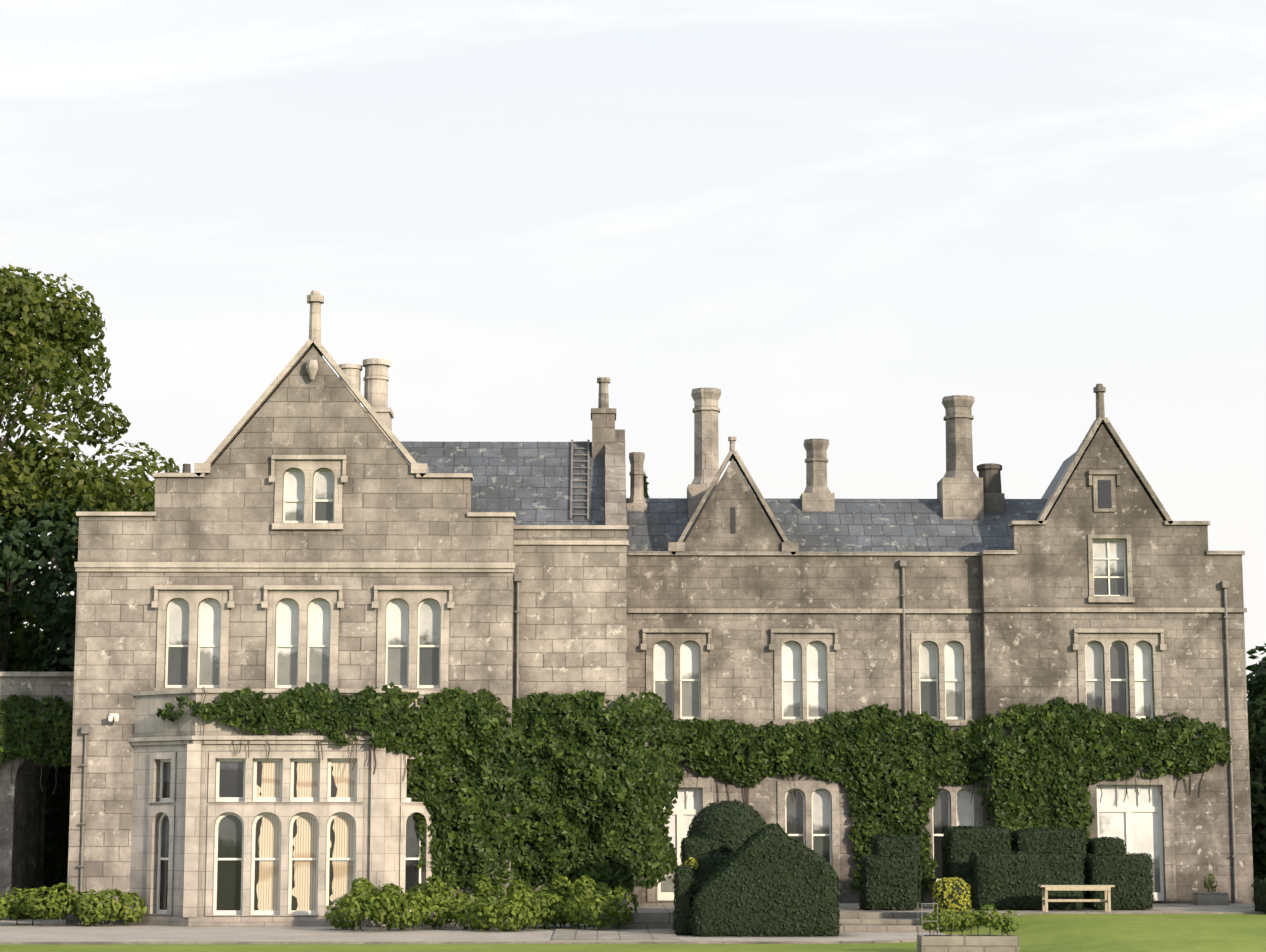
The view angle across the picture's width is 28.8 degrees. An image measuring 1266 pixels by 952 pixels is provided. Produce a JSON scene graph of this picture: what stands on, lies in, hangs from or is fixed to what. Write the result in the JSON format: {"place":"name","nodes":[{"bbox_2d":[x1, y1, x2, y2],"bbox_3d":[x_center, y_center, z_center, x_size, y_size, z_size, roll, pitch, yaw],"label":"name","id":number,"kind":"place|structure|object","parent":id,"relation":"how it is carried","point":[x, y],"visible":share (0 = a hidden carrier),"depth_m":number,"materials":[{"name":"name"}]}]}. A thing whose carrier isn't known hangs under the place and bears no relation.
{"place":"outdoors","nodes":[
{"label":"outdoors","id":0,"kind":"place"},
{"bbox_2d":[0,676,73,919],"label":"archway wall","id":1,"kind":"structure","parent":0,"point":[22,813],"depth_m":64.64,"materials":[{"name":"stone"}]},
{"bbox_2d":[0,694,72,793],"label":"ivy arch","id":2,"kind":"structure","parent":1,"relation":"attached to","point":[28,704],"depth_m":64.22,"materials":[{"name":"green plant"}]},
{"bbox_2d":[0,672,73,675],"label":"wall coping","id":3,"kind":"object","parent":1,"relation":"on","point":[36,673],"depth_m":64.59,"materials":[{"name":"stone"}]},
{"bbox_2d":[78,346,513,561],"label":"gable wall","id":4,"kind":"structure","parent":0,"point":[394,509],"depth_m":62.58,"materials":[{"name":"beige stone"}]},
{"bbox_2d":[0,920,946,941],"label":"gravel path","id":5,"kind":"structure","parent":0,"point":[36,931],"depth_m":55.12,"materials":[{"name":"grey gravel"}]},
{"bbox_2d":[0,883,146,925],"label":"shrub","id":6,"kind":"object","parent":5,"relation":"on","point":[72,904],"depth_m":59.97,"materials":[{"name":"plant"}]},
{"bbox_2d":[129,693,451,916],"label":"bay wall","id":7,"kind":"structure","parent":5,"relation":"on","point":[149,722],"depth_m":60.40,"materials":[{"name":"stone"}]},
{"bbox_2d":[146,752,431,915],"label":"bay trim","id":8,"kind":"structure","parent":7,"relation":"on","point":[285,814],"depth_m":60.14,"materials":[{"name":"stone"}]},
{"bbox_2d":[127,689,454,925],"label":"bay trim","id":9,"kind":"structure","parent":7,"relation":"on","point":[190,917],"depth_m":60.05,"materials":[{"name":"stone"}]},
{"bbox_2d":[156,469,1163,914],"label":"sash frames","id":10,"kind":"structure","parent":9,"relation":"on","point":[1128,811],"depth_m":62.33,"materials":[{"name":"white wood"}]},
{"bbox_2d":[160,480,1126,909],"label":"window panes","id":11,"kind":"object","parent":10,"relation":"in","point":[230,844],"visible":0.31,"depth_m":60.90,"materials":[{"name":"glass"}]},
{"bbox_2d":[158,499,1151,859],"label":"sash rails","id":12,"kind":"object","parent":10,"relation":"attached to","point":[440,645],"visible":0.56,"depth_m":62.29,"materials":[{"name":"white wood"}]},
{"bbox_2d":[199,471,1159,891],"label":"window blinds","id":13,"kind":"object","parent":10,"relation":"attached to","point":[1145,831],"visible":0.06,"depth_m":65.07,"materials":[{"name":"white fabric"}]},
{"bbox_2d":[254,762,354,909],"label":"curtains","id":14,"kind":"object","parent":7,"relation":"attached to","point":[266,882],"visible":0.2,"depth_m":60.22,"materials":[{"name":"beige fabric"}]},
{"bbox_2d":[156,682,470,780],"bbox_3d":[-7.878,6.316,60.886,7.876,2.437,1.900,0,-8,-1],"label":"ivy","id":15,"kind":"object","parent":7,"relation":"on","point":[328,705],"depth_m":60.24,"materials":[{"name":"green plant"}]},
{"bbox_2d":[0,934,957,944],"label":"lawn kerb","id":16,"kind":"structure","parent":5,"relation":"on","point":[589,942],"depth_m":50.69,"materials":[{"name":"stone"}]},
{"bbox_2d":[324,874,638,931],"bbox_3d":[-3.555,10.090,58.226,7.405,1.322,3.891,0,-8,-1],"label":"border shrub","id":17,"kind":"object","parent":5,"relation":"on","point":[368,900],"depth_m":57.53,"materials":[{"name":"green plant"}]},
{"bbox_2d":[406,688,683,905],"bbox_3d":[-1.982,8.247,61.674,8.385,5.862,2.127,4,-9,-26],"label":"ivy","id":18,"kind":"object","parent":5,"relation":"on","point":[601,762],"depth_m":61.69,"materials":[{"name":"green plant"}]},
{"bbox_2d":[673,864,693,934],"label":"topiary hedge","id":19,"kind":"object","parent":5,"relation":"on","point":[682,888],"depth_m":54.86,"materials":[{"name":"green plant"}]},
{"bbox_2d":[689,823,840,936],"bbox_3d":[2.909,9.041,55.132,3.362,2.544,2.045,0,-8,-1],"label":"clipped hedge","id":20,"kind":"object","parent":5,"relation":"on","point":[782,906],"depth_m":54.17,"materials":[{"name":"green plant"}]},
{"bbox_2d":[605,429,626,524],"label":"cross gable wall","id":21,"kind":"structure","parent":0,"point":[615,487],"depth_m":65.26,"materials":[{"name":"beige stone"}]},
{"bbox_2d":[0,911,1265,951],"bbox_3d":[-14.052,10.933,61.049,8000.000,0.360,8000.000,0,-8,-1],"label":"lawn ground","id":22,"kind":"structure","parent":0,"point":[1140,932],"depth_m":49.29,"materials":[{"name":"green plant"}]},
{"bbox_2d":[0,577,56,665],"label":"tree","id":23,"kind":"object","parent":22,"relation":"on","point":[23,622],"depth_m":91.73,"materials":[{"name":"green plant"}]},
{"bbox_2d":[0,480,96,671],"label":"tree","id":24,"kind":"object","parent":22,"relation":"on","point":[20,535],"depth_m":72.07,"materials":[{"name":"green plant"}]},
{"bbox_2d":[42,760,70,910],"bbox_3d":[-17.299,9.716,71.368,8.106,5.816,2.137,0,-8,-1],"label":"doorway","id":25,"kind":"structure","parent":22,"relation":"on","point":[58,813],"depth_m":70.40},
{"bbox_2d":[0,264,179,671],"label":"tree","id":26,"kind":"object","parent":22,"relation":"on","point":[24,296],"depth_m":77.62,"materials":[{"name":"green plant"}]},
{"bbox_2d":[66,572,512,923],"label":"block wall","id":27,"kind":"structure","parent":22,"relation":"on","point":[116,642],"depth_m":62.05,"materials":[{"name":"beige stone"}]},
{"bbox_2d":[108,713,118,720],"bbox_3d":[-12.995,6.045,61.623,0.290,0.200,0.269,0,-8,-1],"label":"wall lamp","id":28,"kind":"object","parent":27,"relation":"attached to","point":[113,716],"visible":1,"depth_m":61.51,"materials":[{"name":"white paint"}]},
{"bbox_2d":[156,460,448,688],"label":"trim","id":29,"kind":"structure","parent":27,"relation":"attached to","point":[413,599],"depth_m":62.15,"materials":[{"name":"stone"}]},
{"bbox_2d":[151,455,453,690],"bbox_3d":[-8.322,2.479,62.260,7.620,6.080,0.149,0,-8,-1],"label":"window hood moulding","id":30,"kind":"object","parent":27,"relation":"attached to","point":[301,526],"depth_m":62.19,"materials":[{"name":"stone"}]},
{"bbox_2d":[74,339,628,571],"bbox_3d":[-7.115,-0.468,63.279,14.010,6.002,1.200,0,-8,-1],"label":"coping","id":31,"kind":"object","parent":27,"relation":"on","point":[420,470],"visible":0.77,"depth_m":62.40,"materials":[{"name":"stone"}]},
{"bbox_2d":[306,290,323,379],"bbox_3d":[-8.204,-3.614,63.309,0.443,2.400,0.799,0,-8,-1],"label":"finial","id":32,"kind":"object","parent":31,"relation":"on","point":[315,299],"visible":0.81,"depth_m":63.41,"materials":[{"name":"stone"}]},
{"bbox_2d":[339,358,393,441],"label":"chimney","id":33,"kind":"object","parent":27,"relation":"on","point":[376,379],"visible":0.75,"depth_m":66.95,"materials":[{"name":"stone"}]},
{"bbox_2d":[391,441,604,524],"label":"roof","id":34,"kind":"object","parent":27,"relation":"on","point":[527,483],"visible":0.27,"depth_m":66.19,"materials":[{"name":"stone"}]},
{"bbox_2d":[570,440,589,519],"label":"roof ladder","id":35,"kind":"object","parent":34,"relation":"on","point":[587,467],"visible":1,"depth_m":65.92,"materials":[{"name":"metal"}]},
{"bbox_2d":[167,471,1123,863],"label":"pane","id":36,"kind":"object","parent":27,"relation":"attached to","point":[427,655],"visible":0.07,"depth_m":65.33,"materials":[{"name":"glass"}]},
{"bbox_2d":[78,560,1237,903],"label":"drain pipes","id":37,"kind":"object","parent":27,"relation":"attached to","point":[518,612],"visible":0.62,"depth_m":64.84,"materials":[{"name":"metal"}]},
{"bbox_2d":[513,529,626,922],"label":"block wall","id":38,"kind":"structure","parent":22,"relation":"on","point":[573,620],"depth_m":62.89,"materials":[{"name":"beige stone"}]},
{"bbox_2d":[591,377,615,457],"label":"tall chimney","id":39,"kind":"object","parent":38,"relation":"on","point":[603,417],"visible":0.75,"depth_m":67.05,"materials":[{"name":"stone"}]},
{"bbox_2d":[643,470,648,497],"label":"conifer","id":40,"kind":"object","parent":22,"relation":"on","point":[645,484],"depth_m":105.07,"materials":[{"name":"green plant"}]},
{"bbox_2d":[627,555,985,902],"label":"wing wall","id":41,"kind":"structure","parent":22,"relation":"on","point":[868,662],"depth_m":65.86,"materials":[{"name":"stone"}]},
{"bbox_2d":[685,458,781,551],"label":"gable wall","id":42,"kind":"structure","parent":41,"relation":"on","point":[711,531],"depth_m":66.20,"materials":[{"name":"stone"}]},
{"bbox_2d":[626,440,1090,552],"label":"roof","id":43,"kind":"structure","parent":41,"relation":"on","point":[882,525],"depth_m":67.98,"materials":[{"name":"stone"}]},
{"bbox_2d":[627,388,1004,518],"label":"chimneys","id":44,"kind":"object","parent":43,"relation":"on","point":[961,494],"visible":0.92,"depth_m":68.73,"materials":[{"name":"stone"}]},
{"bbox_2d":[182,463,1001,492],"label":"chimney pots","id":45,"kind":"object","parent":44,"relation":"on","point":[990,474],"visible":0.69,"depth_m":68.79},
{"bbox_2d":[641,597,1166,888],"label":"window moldings","id":46,"kind":"structure","parent":41,"relation":"attached to","point":[1076,631],"depth_m":65.56,"materials":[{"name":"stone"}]},
{"bbox_2d":[646,534,1176,901],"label":"trim","id":47,"kind":"structure","parent":46,"relation":"attached to","point":[940,640],"depth_m":65.46,"materials":[{"name":"stone"}]},
{"bbox_2d":[651,696,1231,890],"bbox_3d":[8.138,8.703,64.744,15.439,5.820,0.966,0,-8,-1],"label":"climbing ivy","id":48,"kind":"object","parent":41,"relation":"attached to","point":[1190,752],"depth_m":64.97,"materials":[{"name":"green plant"}]},
{"bbox_2d":[552,903,1264,939],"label":"terrace paving","id":49,"kind":"structure","parent":22,"relation":"on","point":[652,921],"depth_m":57.72,"materials":[{"name":"grey stone"}]},
{"bbox_2d":[858,854,919,910],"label":"terrace hedge leaves","id":50,"kind":"object","parent":49,"relation":"on","point":[892,866],"depth_m":59.19,"materials":[{"name":"green plant"}]},
{"bbox_2d":[870,833,923,908],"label":"terrace hedge leaves","id":51,"kind":"object","parent":49,"relation":"on","point":[883,837],"depth_m":60.71,"materials":[{"name":"green plant"}]},
{"bbox_2d":[941,825,1011,906],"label":"terrace hedge leaves","id":52,"kind":"object","parent":49,"relation":"on","point":[944,844],"depth_m":60.95,"materials":[{"name":"green plant"}]},
{"bbox_2d":[968,850,1085,909],"bbox_3d":[9.564,9.823,59.832,2.778,1.449,1.198,0,-8,-1],"label":"terrace hedge","id":53,"kind":"object","parent":49,"relation":"on","point":[978,884],"depth_m":59.34,"materials":[{"name":"green plant"}]},
{"bbox_2d":[1010,827,1087,906],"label":"terrace hedge leaves","id":54,"kind":"object","parent":49,"relation":"on","point":[1071,846],"depth_m":61.08,"materials":[{"name":"green plant"}]},
{"bbox_2d":[1037,885,1114,911],"bbox_3d":[10.515,10.021,58.404,1.750,0.620,0.490,0,-8,-1],"label":"garden bench","id":55,"kind":"object","parent":49,"relation":"on","point":[1106,889],"visible":1,"depth_m":58.21,"materials":[{"name":"brown wood"}]},
{"bbox_2d":[1086,836,1126,906],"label":"terrace hedge leaves","id":56,"kind":"object","parent":49,"relation":"on","point":[1105,846],"depth_m":61.09,"materials":[{"name":"green plant"}]},
{"bbox_2d":[1084,852,1153,909],"bbox_3d":[11.799,9.841,59.808,1.614,1.418,1.068,0,-8,-1],"label":"terrace hedge","id":57,"kind":"object","parent":49,"relation":"on","point":[1144,899],"depth_m":59.38,"materials":[{"name":"green plant"}]},
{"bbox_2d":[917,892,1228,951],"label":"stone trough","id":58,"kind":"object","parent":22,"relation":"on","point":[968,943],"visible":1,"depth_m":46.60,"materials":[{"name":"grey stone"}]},
{"bbox_2d":[917,902,937,935],"bbox_3d":[5.627,8.479,46.990,0.314,0.658,0.615,0,-8,-1],"label":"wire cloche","id":59,"kind":"object","parent":58,"relation":"on","point":[933,903],"visible":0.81,"depth_m":46.73,"materials":[{"name":"metal"}]},
{"bbox_2d":[932,877,971,926],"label":"flowering shrub","id":60,"kind":"object","parent":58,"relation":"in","point":[945,879],"depth_m":56.54,"materials":[{"name":"yellow plant"}]},
{"bbox_2d":[919,904,1019,935],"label":"trough plant","id":61,"kind":"object","parent":58,"relation":"in","point":[955,922],"depth_m":46.89,"materials":[{"name":"green plant"}]},
{"bbox_2d":[1203,874,1216,891],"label":"trough plant","id":62,"kind":"object","parent":58,"relation":"in","point":[1209,882],"depth_m":63.38,"materials":[{"name":"green plant"}]},
{"bbox_2d":[981,554,1253,902],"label":"bay wall","id":63,"kind":"structure","parent":22,"relation":"on","point":[1030,658],"depth_m":65.45,"materials":[{"name":"stone"}]},
{"bbox_2d":[627,417,1246,612],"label":"coping","id":64,"kind":"object","parent":63,"relation":"on","point":[788,548],"visible":0.81,"depth_m":66.01,"materials":[{"name":"stone"}]},
{"bbox_2d":[1011,424,1207,554],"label":"gable wall","id":65,"kind":"structure","parent":63,"relation":"on","point":[1073,519],"depth_m":65.96,"materials":[{"name":"stone"}]},
{"bbox_2d":[1254,881,1265,911],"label":"hedge","id":66,"kind":"object","parent":22,"relation":"on","point":[1259,884],"visible":0.35,"depth_m":58.31,"materials":[{"name":"green plant"}]},
{"bbox_2d":[1251,878,1265,913],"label":"hedge leaves","id":67,"kind":"object","parent":66,"relation":"on","point":[1259,894],"visible":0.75,"depth_m":58.25,"materials":[{"name":"green plant"}]},
{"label":"tree trunk","id":68,"kind":"object","parent":22,"relation":"on","visible":0},
{"bbox_2d":[1246,643,1265,733],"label":"tree leaves","id":69,"kind":"object","parent":68,"relation":"on","point":[1252,651],"visible":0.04,"depth_m":84.28,"materials":[{"name":"green plant"}]},
{"bbox_2d":[0,0,1265,699],"label":"sky","id":70,"kind":"structure","parent":0,"point":[840,220],"materials":[{"name":"white"}]},
{"bbox_2d":[685,857,698,870],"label":"golden tip hedge","id":71,"kind":"object","parent":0,"point":[693,860],"depth_m":55.86,"materials":[{"name":"yellow plant"}]},
{"bbox_2d":[679,836,722,864],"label":"topiary hedge","id":72,"kind":"object","parent":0,"point":[691,838],"depth_m":56.69,"materials":[{"name":"green plant"}]},
{"bbox_2d":[692,852,734,888],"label":"topiary hedge","id":73,"kind":"object","parent":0,"point":[705,868],"depth_m":56.11,"materials":[{"name":"green plant"}]},
{"bbox_2d":[686,799,766,855],"bbox_3d":[2.279,8.718,58.196,2.134,2.142,2.135,0,-8,-1],"label":"clipped hedge","id":74,"kind":"object","parent":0,"point":[737,819],"depth_m":57.53,"materials":[{"name":"green plant"}]},
{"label":"tree trunk","id":75,"kind":"object","parent":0,"visible":0},
{"bbox_2d":[1246,658,1265,771],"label":"tree leaves","id":76,"kind":"object","parent":75,"relation":"attached to","point":[1256,680],"visible":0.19,"depth_m":74.00,"materials":[{"name":"green plant"}]},
{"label":"tree trunk","id":77,"kind":"object","parent":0,"visible":0},
{"bbox_2d":[1248,687,1265,882],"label":"tree leaves","id":78,"kind":"object","parent":77,"relation":"attached to","point":[1257,796],"visible":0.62,"depth_m":66.13,"materials":[{"name":"green plant"}]}
]}

